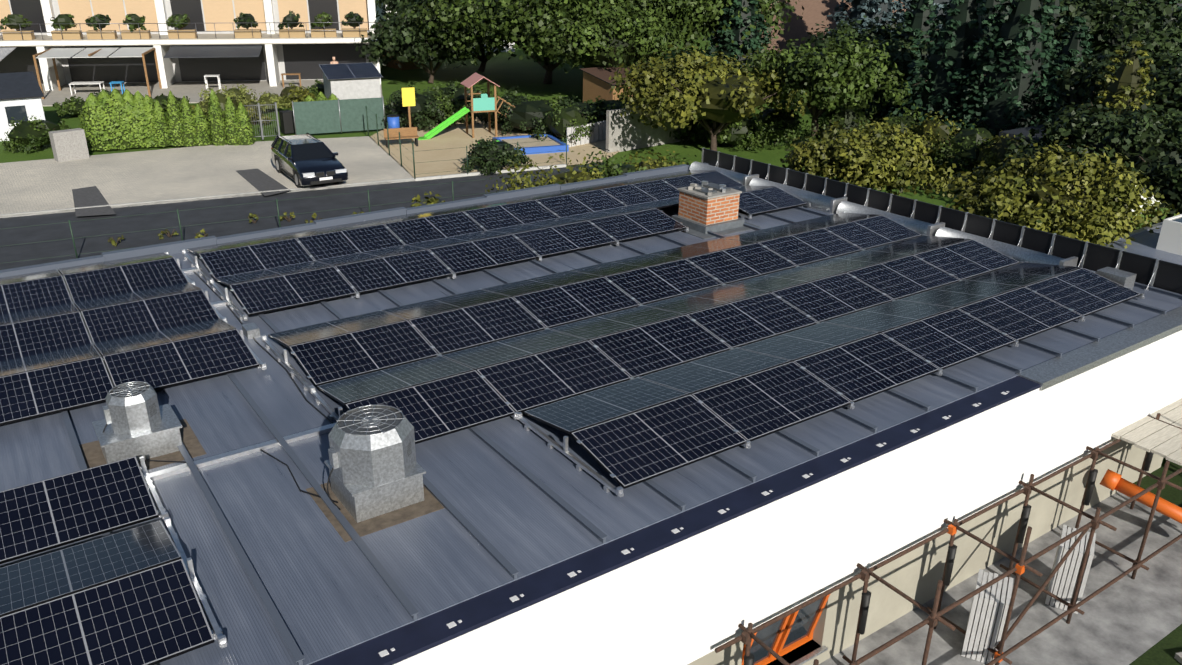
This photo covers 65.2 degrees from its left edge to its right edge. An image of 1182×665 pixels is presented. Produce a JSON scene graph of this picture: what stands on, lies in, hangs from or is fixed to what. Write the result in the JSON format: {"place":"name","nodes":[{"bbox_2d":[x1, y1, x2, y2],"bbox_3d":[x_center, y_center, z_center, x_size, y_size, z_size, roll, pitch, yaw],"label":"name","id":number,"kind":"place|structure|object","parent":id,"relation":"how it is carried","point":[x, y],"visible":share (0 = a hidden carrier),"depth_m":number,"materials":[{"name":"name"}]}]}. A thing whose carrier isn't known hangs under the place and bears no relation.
{"place":"outdoors","nodes":[
{"label":"outdoors","id":0,"kind":"place"},
{"bbox_2d":[69,73,300,94],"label":"outdoor tables","id":1,"kind":"object","parent":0,"point":[121,82],"visible":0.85,"depth_m":57.42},
{"bbox_2d":[319,62,382,99],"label":"shed with solar roof","id":2,"kind":"structure","parent":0,"point":[352,81],"depth_m":52.12,"materials":[{"name":"white plastic"}]},
{"bbox_2d":[0,33,1175,466],"bbox_3d":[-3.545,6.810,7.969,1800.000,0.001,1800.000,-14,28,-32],"label":"terrain","id":3,"kind":"structure","parent":0,"point":[524,75],"depth_m":59.20,"materials":[{"name":"plant"}]},
{"bbox_2d":[0,71,44,140],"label":"house","id":4,"kind":"structure","parent":3,"relation":"on","point":[21,94],"depth_m":44.65,"materials":[{"name":"white"}]},
{"bbox_2d":[0,115,71,153],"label":"shrub","id":5,"kind":"object","parent":3,"relation":"on","point":[29,135],"visible":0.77,"depth_m":42.22,"materials":[{"name":"green plant"}]},
{"bbox_2d":[53,96,84,117],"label":"shrub","id":6,"kind":"object","parent":3,"relation":"on","point":[72,106],"visible":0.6,"depth_m":49.64,"materials":[{"name":"green plant"}]},
{"bbox_2d":[49,128,89,161],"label":"concrete block","id":7,"kind":"structure","parent":3,"relation":"on","point":[68,144],"depth_m":40.36,"materials":[{"name":"concrete"}]},
{"bbox_2d":[78,93,113,150],"bbox_3d":[-22.782,-9.737,42.582,1.737,2.615,1.782,-14,28,-32],"label":"thuja","id":8,"kind":"object","parent":3,"relation":"on","point":[89,124],"visible":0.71,"depth_m":42.12,"materials":[{"name":"green plant"}]},
{"bbox_2d":[96,89,125,150],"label":"thuja","id":9,"kind":"object","parent":3,"relation":"on","point":[105,100],"visible":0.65,"depth_m":42.29,"materials":[{"name":"green plant"}]},
{"bbox_2d":[109,88,139,148],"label":"thuja","id":10,"kind":"object","parent":3,"relation":"on","point":[117,99],"visible":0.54,"depth_m":42.49,"materials":[{"name":"green plant"}]},
{"bbox_2d":[121,89,148,147],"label":"thuja","id":11,"kind":"object","parent":3,"relation":"on","point":[128,97],"visible":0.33,"depth_m":42.68,"materials":[{"name":"green plant"}]},
{"bbox_2d":[131,91,156,147],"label":"thuja","id":12,"kind":"object","parent":3,"relation":"on","point":[139,99],"visible":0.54,"depth_m":42.90,"materials":[{"name":"green plant"}]},
{"bbox_2d":[141,94,160,146],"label":"thuja","id":13,"kind":"object","parent":3,"relation":"on","point":[150,102],"visible":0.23,"depth_m":43.07,"materials":[{"name":"green plant"}]},
{"bbox_2d":[152,99,170,146],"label":"thuja","id":14,"kind":"object","parent":3,"relation":"on","point":[161,131],"visible":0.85,"depth_m":43.11,"materials":[{"name":"green plant"}]},
{"bbox_2d":[165,91,183,146],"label":"thuja","id":15,"kind":"object","parent":3,"relation":"on","point":[173,117],"visible":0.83,"depth_m":43.16,"materials":[{"name":"green plant"}]},
{"bbox_2d":[180,96,195,146],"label":"thuja","id":16,"kind":"object","parent":3,"relation":"on","point":[187,124],"visible":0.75,"depth_m":43.26,"materials":[{"name":"green plant"}]},
{"bbox_2d":[0,0,382,105],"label":"apartment building","id":17,"kind":"structure","parent":3,"relation":"on","point":[306,50],"depth_m":60.77,"materials":[{"name":"paint"}]},
{"bbox_2d":[0,14,31,30],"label":"shrub planter","id":18,"kind":"object","parent":17,"relation":"on","point":[12,21],"visible":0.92,"depth_m":56.72,"materials":[{"name":"green plant"}]},
{"bbox_2d":[50,14,76,30],"bbox_3d":[-32.828,-19.302,57.472,1.506,1.022,0.847,-14,28,-32],"label":"shrub planter","id":19,"kind":"object","parent":17,"relation":"on","point":[63,18],"visible":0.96,"depth_m":57.25,"materials":[{"name":"green plant"}]},
{"bbox_2d":[0,44,262,98],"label":"house awnings and pergola","id":20,"kind":"object","parent":17,"relation":"attached to","point":[196,51],"visible":0.98,"depth_m":57.27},
{"bbox_2d":[192,103,211,145],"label":"thuja","id":21,"kind":"object","parent":3,"relation":"on","point":[202,133],"visible":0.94,"depth_m":43.41,"materials":[{"name":"green plant"}]},
{"bbox_2d":[207,89,226,145],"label":"thuja","id":22,"kind":"object","parent":3,"relation":"on","point":[215,123],"visible":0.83,"depth_m":43.44,"materials":[{"name":"green plant"}]},
{"bbox_2d":[192,84,252,117],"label":"shrub","id":23,"kind":"object","parent":3,"relation":"on","point":[222,98],"visible":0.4,"depth_m":47.25,"materials":[{"name":"green plant"}]},
{"bbox_2d":[224,96,238,145],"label":"thuja","id":24,"kind":"object","parent":3,"relation":"on","point":[230,123],"visible":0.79,"depth_m":43.55,"materials":[{"name":"green plant"}]},
{"bbox_2d":[218,84,261,106],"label":"shrub","id":25,"kind":"object","parent":3,"relation":"on","point":[240,93],"visible":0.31,"depth_m":49.35,"materials":[{"name":"green plant"}]},
{"bbox_2d":[235,102,255,144],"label":"thuja","id":26,"kind":"object","parent":3,"relation":"on","point":[245,129],"visible":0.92,"depth_m":43.67,"materials":[{"name":"green plant"}]},
{"bbox_2d":[244,100,271,125],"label":"shrub","id":27,"kind":"object","parent":3,"relation":"on","point":[254,112],"visible":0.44,"depth_m":48.56,"materials":[{"name":"green plant"}]},
{"bbox_2d":[244,102,294,139],"bbox_3d":[-15.656,-10.565,45.598,1.206,1.750,3.006,12,26,24],"label":"metal gate","id":28,"kind":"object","parent":3,"relation":"on","point":[287,121],"visible":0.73,"depth_m":45.33,"materials":[{"name":"grey"}]},
{"bbox_2d":[252,91,291,112],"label":"shrub","id":29,"kind":"object","parent":3,"relation":"on","point":[268,98],"visible":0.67,"depth_m":51.79,"materials":[{"name":"green plant"}]},
{"bbox_2d":[381,85,450,130],"bbox_3d":[-9.274,-11.788,48.364,3.749,2.361,3.848,7,24,13],"label":"shrub","id":30,"kind":"object","parent":3,"relation":"on","point":[422,110],"visible":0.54,"depth_m":47.72,"materials":[{"name":"green plant"}]},
{"bbox_2d":[354,4,492,82],"bbox_3d":[-10.789,-19.341,62.410,8.472,5.163,8.645,16,27,31],"label":"broadleaf tree","id":31,"kind":"object","parent":3,"relation":"on","point":[398,38],"visible":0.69,"depth_m":60.30,"materials":[{"name":"green plant"}]},
{"bbox_2d":[375,0,511,71],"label":"broadleaf tree","id":32,"kind":"object","parent":3,"relation":"on","point":[391,6],"visible":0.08,"depth_m":65.85,"materials":[{"name":"green plant"}]},
{"bbox_2d":[416,84,471,125],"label":"shrub","id":33,"kind":"object","parent":3,"relation":"on","point":[446,103],"visible":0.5,"depth_m":48.99,"materials":[{"name":"green plant"}]},
{"bbox_2d":[440,79,486,123],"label":"shrub","id":34,"kind":"object","parent":3,"relation":"on","point":[455,92],"visible":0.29,"depth_m":49.98,"materials":[{"name":"green plant"}]},
{"bbox_2d":[461,136,533,175],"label":"shrub","id":35,"kind":"object","parent":3,"relation":"on","point":[494,155],"visible":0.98,"depth_m":39.34,"materials":[{"name":"green plant"}]},
{"bbox_2d":[479,86,528,129],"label":"shrub","id":36,"kind":"object","parent":3,"relation":"on","point":[507,97],"visible":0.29,"depth_m":48.41,"materials":[{"name":"green plant"}]},
{"bbox_2d":[485,154,558,192],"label":"shrub","id":37,"kind":"object","parent":3,"relation":"on","point":[525,183],"visible":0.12,"depth_m":26.84,"materials":[{"name":"green plant"}]},
{"bbox_2d":[400,0,647,83],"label":"broadleaf tree","id":38,"kind":"object","parent":3,"relation":"on","point":[508,21],"visible":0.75,"depth_m":56.83,"materials":[{"name":"green plant"}]},
{"bbox_2d":[500,94,562,134],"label":"shrub","id":39,"kind":"object","parent":3,"relation":"on","point":[527,115],"visible":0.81,"depth_m":46.49,"materials":[{"name":"green plant"}]},
{"bbox_2d":[531,104,597,142],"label":"shrub","id":40,"kind":"object","parent":3,"relation":"on","point":[559,121],"visible":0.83,"depth_m":44.94,"materials":[{"name":"green plant"}]},
{"bbox_2d":[534,150,611,185],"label":"shrub","id":41,"kind":"object","parent":3,"relation":"on","point":[571,176],"visible":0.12,"depth_m":28.18,"materials":[{"name":"green plant"}]},
{"bbox_2d":[553,95,605,135],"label":"shrub","id":42,"kind":"object","parent":3,"relation":"on","point":[586,109],"visible":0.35,"depth_m":46.96,"materials":[{"name":"green plant"}]},
{"bbox_2d":[521,2,684,73],"bbox_3d":[0.850,-17.024,55.881,8.818,6.245,9.443,-14,28,-32],"label":"broadleaf tree","id":43,"kind":"object","parent":3,"relation":"on","point":[618,39],"visible":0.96,"depth_m":53.83,"materials":[{"name":"green plant"}]},
{"bbox_2d":[580,65,633,102],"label":"shed","id":44,"kind":"structure","parent":3,"relation":"on","point":[596,81],"depth_m":52.99,"materials":[{"name":"wood"}]},
{"bbox_2d":[586,96,637,120],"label":"shrub","id":45,"kind":"object","parent":3,"relation":"on","point":[609,104],"visible":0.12,"depth_m":48.51,"materials":[{"name":"green plant"}]},
{"bbox_2d":[576,146,653,178],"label":"shrub","id":46,"kind":"object","parent":3,"relation":"on","point":[617,169],"visible":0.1,"depth_m":29.32,"materials":[{"name":"green plant"}]},
{"bbox_2d":[618,146,687,170],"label":"shrub","id":47,"kind":"object","parent":3,"relation":"on","point":[655,163],"visible":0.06,"depth_m":30.92,"materials":[{"name":"green plant"}]},
{"bbox_2d":[529,0,803,62],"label":"broadleaf tree","id":48,"kind":"object","parent":3,"relation":"on","point":[693,18],"visible":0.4,"depth_m":57.95,"materials":[{"name":"green plant"}]},
{"bbox_2d":[669,117,711,143],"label":"shrub","id":49,"kind":"object","parent":3,"relation":"on","point":[683,134],"visible":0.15,"depth_m":46.12,"materials":[{"name":"green plant"}]},
{"bbox_2d":[609,44,811,150],"bbox_3d":[5.493,-10.702,42.995,9.297,4.917,8.905,-14,28,-32],"label":"broadleaf tree","id":50,"kind":"object","parent":3,"relation":"on","point":[694,86],"visible":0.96,"depth_m":41.55,"materials":[{"name":"green plant"}]},
{"bbox_2d":[696,113,771,151],"bbox_3d":[6.972,-9.979,45.041,3.692,2.051,3.396,1,23,0],"label":"shrub","id":51,"kind":"object","parent":3,"relation":"on","point":[741,132],"visible":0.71,"depth_m":44.43,"materials":[{"name":"green plant"}]},
{"bbox_2d":[700,0,773,100],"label":"conifer tree","id":52,"kind":"object","parent":3,"relation":"on","point":[738,26],"visible":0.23,"depth_m":57.57,"materials":[{"name":"green plant"}]},
{"bbox_2d":[754,100,809,148],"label":"shrub","id":53,"kind":"object","parent":3,"relation":"on","point":[782,125],"visible":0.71,"depth_m":44.80,"materials":[{"name":"green plant"}]},
{"bbox_2d":[394,330,1181,664],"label":"building wall","id":54,"kind":"structure","parent":3,"relation":"on","point":[698,598],"depth_m":11.18,"materials":[{"name":"paint"}]},
{"bbox_2d":[0,176,1181,664],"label":"roof standing seam sheets","id":55,"kind":"object","parent":54,"relation":"on","point":[286,574],"visible":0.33,"depth_m":10.06,"materials":[{"name":"metal"}]},
{"bbox_2d":[79,381,205,469],"bbox_3d":[-5.211,1.010,10.562,1.200,0.784,1.050,-14,28,-32],"label":"roof fan","id":56,"kind":"object","parent":55,"relation":"on","point":[138,421],"visible":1,"depth_m":10.44},
{"bbox_2d":[306,404,443,541],"bbox_3d":[-2.253,1.327,9.606,1.160,0.938,1.170,-14,28,-32],"label":"roof fan","id":57,"kind":"object","parent":55,"relation":"on","point":[377,471],"visible":1,"depth_m":9.38},
{"bbox_2d":[57,203,1144,647],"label":"solar array mounting rails","id":58,"kind":"object","parent":55,"relation":"on","point":[251,449],"visible":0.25,"depth_m":10.71,"materials":[{"name":"metal"}]},
{"bbox_2d":[0,170,1139,664],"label":"solar panels","id":59,"kind":"object","parent":58,"relation":"on","point":[130,596],"visible":0.9,"depth_m":13.33,"materials":[{"name":"glass"}]},
{"bbox_2d":[147,173,1136,502],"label":"roof cables and boxes","id":60,"kind":"object","parent":55,"relation":"on","point":[1109,273],"visible":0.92,"depth_m":14.00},
{"bbox_2d":[672,181,760,238],"bbox_3d":[2.490,-2.696,19.531,1.580,0.890,1.600,-14,28,-32],"label":"chimney","id":61,"kind":"object","parent":55,"relation":"on","point":[705,207],"visible":0.98,"depth_m":19.23,"materials":[{"name":"brick"}]},
{"bbox_2d":[689,161,1077,266],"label":"roof cable ducts","id":62,"kind":"object","parent":55,"relation":"on","point":[824,203],"visible":0.65,"depth_m":19.36,"materials":[{"name":"metal"}]},
{"bbox_2d":[701,148,1181,293],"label":"roof edge guard fence","id":63,"kind":"object","parent":55,"relation":"on","point":[1158,273],"visible":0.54,"depth_m":18.48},
{"bbox_2d":[0,163,1181,664],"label":"roof edge flashing","id":64,"kind":"object","parent":54,"relation":"attached to","point":[428,633],"visible":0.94,"depth_m":10.32,"materials":[{"name":"metal"}]},
{"bbox_2d":[741,594,829,664],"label":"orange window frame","id":65,"kind":"object","parent":54,"relation":"attached to","point":[787,634],"visible":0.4,"depth_m":11.53,"materials":[{"name":"orange"}]},
{"bbox_2d":[744,30,913,141],"bbox_3d":[10.901,-11.263,43.431,6.945,5.693,7.856,-14,28,-32],"label":"broadleaf tree","id":66,"kind":"object","parent":3,"relation":"on","point":[836,75],"visible":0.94,"depth_m":41.29,"materials":[{"name":"green plant"}]},
{"bbox_2d":[802,106,873,147],"bbox_3d":[11.928,-9.684,43.903,4.037,2.536,3.635,-14,28,-32],"label":"shrub","id":67,"kind":"object","parent":3,"relation":"on","point":[846,116],"visible":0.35,"depth_m":43.31,"materials":[{"name":"green plant"}]},
{"bbox_2d":[824,0,904,98],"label":"conifer tree","id":68,"kind":"object","parent":3,"relation":"on","point":[871,10],"visible":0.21,"depth_m":59.07,"materials":[{"name":"green plant"}]},
{"bbox_2d":[800,15,939,106],"bbox_3d":[17.455,-15.466,53.636,11.188,5.591,10.046,-14,28,-32],"label":"broadleaf tree","id":69,"kind":"object","parent":3,"relation":"on","point":[885,36],"visible":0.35,"depth_m":51.10,"materials":[{"name":"green plant"}]},
{"bbox_2d":[780,117,961,198],"bbox_3d":[9.665,-5.507,32.456,5.303,3.731,5.738,-6,24,-15],"label":"bush","id":70,"kind":"object","parent":3,"relation":"on","point":[880,157],"visible":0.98,"depth_m":31.35,"materials":[{"name":"green plant"}]},
{"bbox_2d":[855,0,940,122],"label":"conifer tree","id":71,"kind":"object","parent":3,"relation":"on","point":[916,21],"visible":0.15,"depth_m":50.06,"materials":[{"name":"green plant"}]},
{"bbox_2d":[875,103,930,137],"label":"shrub","id":72,"kind":"object","parent":3,"relation":"on","point":[904,119],"visible":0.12,"depth_m":41.03,"materials":[{"name":"green plant"}]},
{"bbox_2d":[896,0,951,27],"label":"conifer tree","id":73,"kind":"object","parent":3,"relation":"on","point":[937,11],"visible":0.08,"depth_m":59.53,"materials":[{"name":"green plant"}]},
{"bbox_2d":[904,111,963,177],"bbox_3d":[15.135,-8.188,40.208,3.532,2.899,3.550,-14,28,-32],"label":"shrub","id":74,"kind":"object","parent":3,"relation":"on","point":[927,128],"visible":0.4,"depth_m":39.51,"materials":[{"name":"green plant"}]},
{"bbox_2d":[886,0,999,133],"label":"conifer tree","id":75,"kind":"object","parent":3,"relation":"on","point":[961,33],"visible":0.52,"depth_m":44.20,"materials":[{"name":"green plant"}]},
{"bbox_2d":[929,120,997,178],"bbox_3d":[15.926,-7.465,38.570,3.321,2.772,3.670,-14,28,-32],"label":"shrub","id":76,"kind":"object","parent":3,"relation":"on","point":[962,145],"visible":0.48,"depth_m":38.31,"materials":[{"name":"green plant"}]},
{"bbox_2d":[980,0,1004,40],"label":"conifer tree","id":77,"kind":"object","parent":3,"relation":"on","point":[992,6],"visible":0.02,"depth_m":51.91,"materials":[{"name":"green plant"}]},
{"bbox_2d":[962,131,1032,182],"bbox_3d":[16.857,-6.888,37.681,3.376,2.601,3.548,-14,28,-32],"label":"shrub","id":78,"kind":"object","parent":3,"relation":"on","point":[995,151],"visible":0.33,"depth_m":37.00,"materials":[{"name":"green plant"}]},
{"bbox_2d":[937,0,1069,136],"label":"conifer tree","id":79,"kind":"object","parent":3,"relation":"on","point":[1012,87],"visible":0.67,"depth_m":41.47,"materials":[{"name":"green plant"}]},
{"bbox_2d":[1043,0,1071,78],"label":"conifer tree","id":80,"kind":"object","parent":3,"relation":"on","point":[1062,20],"visible":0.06,"depth_m":48.33,"materials":[{"name":"green plant"}]},
{"bbox_2d":[944,137,1179,247],"bbox_3d":[12.520,-2.750,25.043,5.759,4.616,6.288,12,26,24],"label":"bush","id":81,"kind":"object","parent":3,"relation":"on","point":[1061,199],"visible":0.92,"depth_m":24.01,"materials":[{"name":"green plant"}]},
{"bbox_2d":[1046,16,1096,117],"bbox_3d":[23.208,-11.786,45.247,5.425,6.995,5.695,-14,28,-32],"label":"conifer tree","id":82,"kind":"object","parent":3,"relation":"on","point":[1076,43],"visible":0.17,"depth_m":44.20,"materials":[{"name":"green plant"}]},
{"bbox_2d":[999,124,1160,214],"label":"white garage","id":83,"kind":"structure","parent":3,"relation":"on","point":[1023,131],"depth_m":37.73,"materials":[{"name":"white"}]},
{"bbox_2d":[1002,94,1181,194],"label":"bush","id":84,"kind":"object","parent":3,"relation":"on","point":[1131,134],"visible":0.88,"depth_m":31.29,"materials":[{"name":"green plant"}]},
{"bbox_2d":[1004,0,1181,105],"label":"broadleaf tree","id":85,"kind":"object","parent":3,"relation":"on","point":[1110,23],"visible":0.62,"depth_m":47.88,"materials":[{"name":"green plant"}]},
{"bbox_2d":[1077,40,1155,116],"bbox_3d":[20.526,-8.260,36.220,4.293,6.186,3.952,-14,28,-32],"label":"conifer tree","id":86,"kind":"object","parent":3,"relation":"on","point":[1125,88],"visible":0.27,"depth_m":35.15,"materials":[{"name":"green plant"}]},
{"bbox_2d":[1056,39,1181,112],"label":"broadleaf tree","id":87,"kind":"object","parent":3,"relation":"on","point":[1086,79],"visible":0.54,"depth_m":39.46,"materials":[{"name":"green plant"}]},
{"bbox_2d":[1104,140,1181,224],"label":"bush","id":88,"kind":"object","parent":3,"relation":"on","point":[1165,172],"visible":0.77,"depth_m":26.95,"materials":[{"name":"green plant"}]},
{"bbox_2d":[1140,61,1181,121],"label":"broadleaf tree","id":89,"kind":"object","parent":3,"relation":"on","point":[1163,97],"visible":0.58,"depth_m":36.19,"materials":[{"name":"green plant"}]},
{"bbox_2d":[0,105,1181,664],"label":"ground","id":90,"kind":"structure","parent":0,"point":[1126,619],"depth_m":32.66,"materials":[{"name":"concrete"}]},
{"bbox_2d":[0,170,569,263],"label":"chain link fence","id":91,"kind":"object","parent":90,"relation":"on","point":[72,238],"visible":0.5,"depth_m":29.82,"materials":[{"name":"green"}]},
{"bbox_2d":[274,81,314,108],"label":"shrub","id":92,"kind":"object","parent":90,"relation":"on","point":[293,93],"visible":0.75,"depth_m":53.85,"materials":[{"name":"green plant"}]},
{"bbox_2d":[271,133,347,187],"bbox_3d":[-11.682,-7.127,38.041,2.078,1.485,4.793,-14,28,-32],"label":"black estate car","id":93,"kind":"object","parent":90,"relation":"on","point":[303,160],"visible":1,"depth_m":37.23,"materials":[{"name":"black paint"}]},
{"bbox_2d":[292,96,385,134],"bbox_3d":[-12.676,-10.936,46.629,4.520,1.700,0.059,-10,25,-23],"label":"fence","id":94,"kind":"object","parent":90,"relation":"on","point":[327,116],"visible":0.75,"depth_m":46.58,"materials":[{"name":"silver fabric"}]},
{"bbox_2d":[383,127,418,147],"bbox_3d":[-9.069,-9.334,44.221,1.600,0.850,0.420,-8,25,-20],"label":"bench","id":95,"kind":"object","parent":90,"relation":"on","point":[408,132],"visible":0.92,"depth_m":44.25,"materials":[{"name":"brown wood"}]},
{"bbox_2d":[401,87,415,126],"bbox_3d":[-9.033,-10.926,45.905,0.640,2.450,0.130,-8,25,-20],"label":"sign","id":96,"kind":"object","parent":90,"relation":"on","point":[408,97],"visible":0.82,"depth_m":45.57,"materials":[{"name":"yellow"}]},
{"bbox_2d":[418,72,528,139],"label":"playground slide tower","id":97,"kind":"structure","parent":90,"relation":"on","point":[485,103],"depth_m":46.19,"materials":[{"name":"green"}]},
{"bbox_2d":[493,134,568,154],"bbox_3d":[-2.938,-9.068,44.507,2.900,0.300,2.900,-8,25,-20],"label":"sandbox","id":98,"kind":"object","parent":90,"relation":"on","point":[533,146],"visible":0.67,"depth_m":44.29,"materials":[{"name":"blue"}]},
{"bbox_2d":[566,106,690,152],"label":"concrete garden wall","id":99,"kind":"structure","parent":90,"relation":"on","point":[615,130],"depth_m":44.57,"materials":[{"name":"concrete"}]},
{"bbox_2d":[715,413,1181,664],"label":"scaffolding","id":100,"kind":"object","parent":90,"relation":"on","point":[747,636],"visible":0.85,"depth_m":12.06,"materials":[{"name":"metal"}]},
{"bbox_2d":[1100,469,1181,523],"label":"pipe","id":101,"kind":"object","parent":100,"relation":"attached to","point":[1112,480],"visible":1,"depth_m":14.37,"materials":[{"name":"orange"}]},
{"bbox_2d":[1111,398,1181,465],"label":"scaffold planks","id":102,"kind":"object","parent":100,"relation":"on","point":[1155,436],"visible":0.9,"depth_m":14.36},
{"bbox_2d":[961,525,1095,664],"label":"sheets","id":103,"kind":"object","parent":90,"relation":"on","point":[989,614],"visible":0.77,"depth_m":12.15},
{"bbox_2d":[705,0,906,60],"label":"building","id":104,"kind":"structure","parent":0,"point":[816,11],"depth_m":68.69,"materials":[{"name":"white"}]},
{"bbox_2d":[1098,214,1181,264],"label":"neighbouring roof","id":105,"kind":"structure","parent":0,"point":[1163,242],"depth_m":22.06,"materials":[{"name":"white"}]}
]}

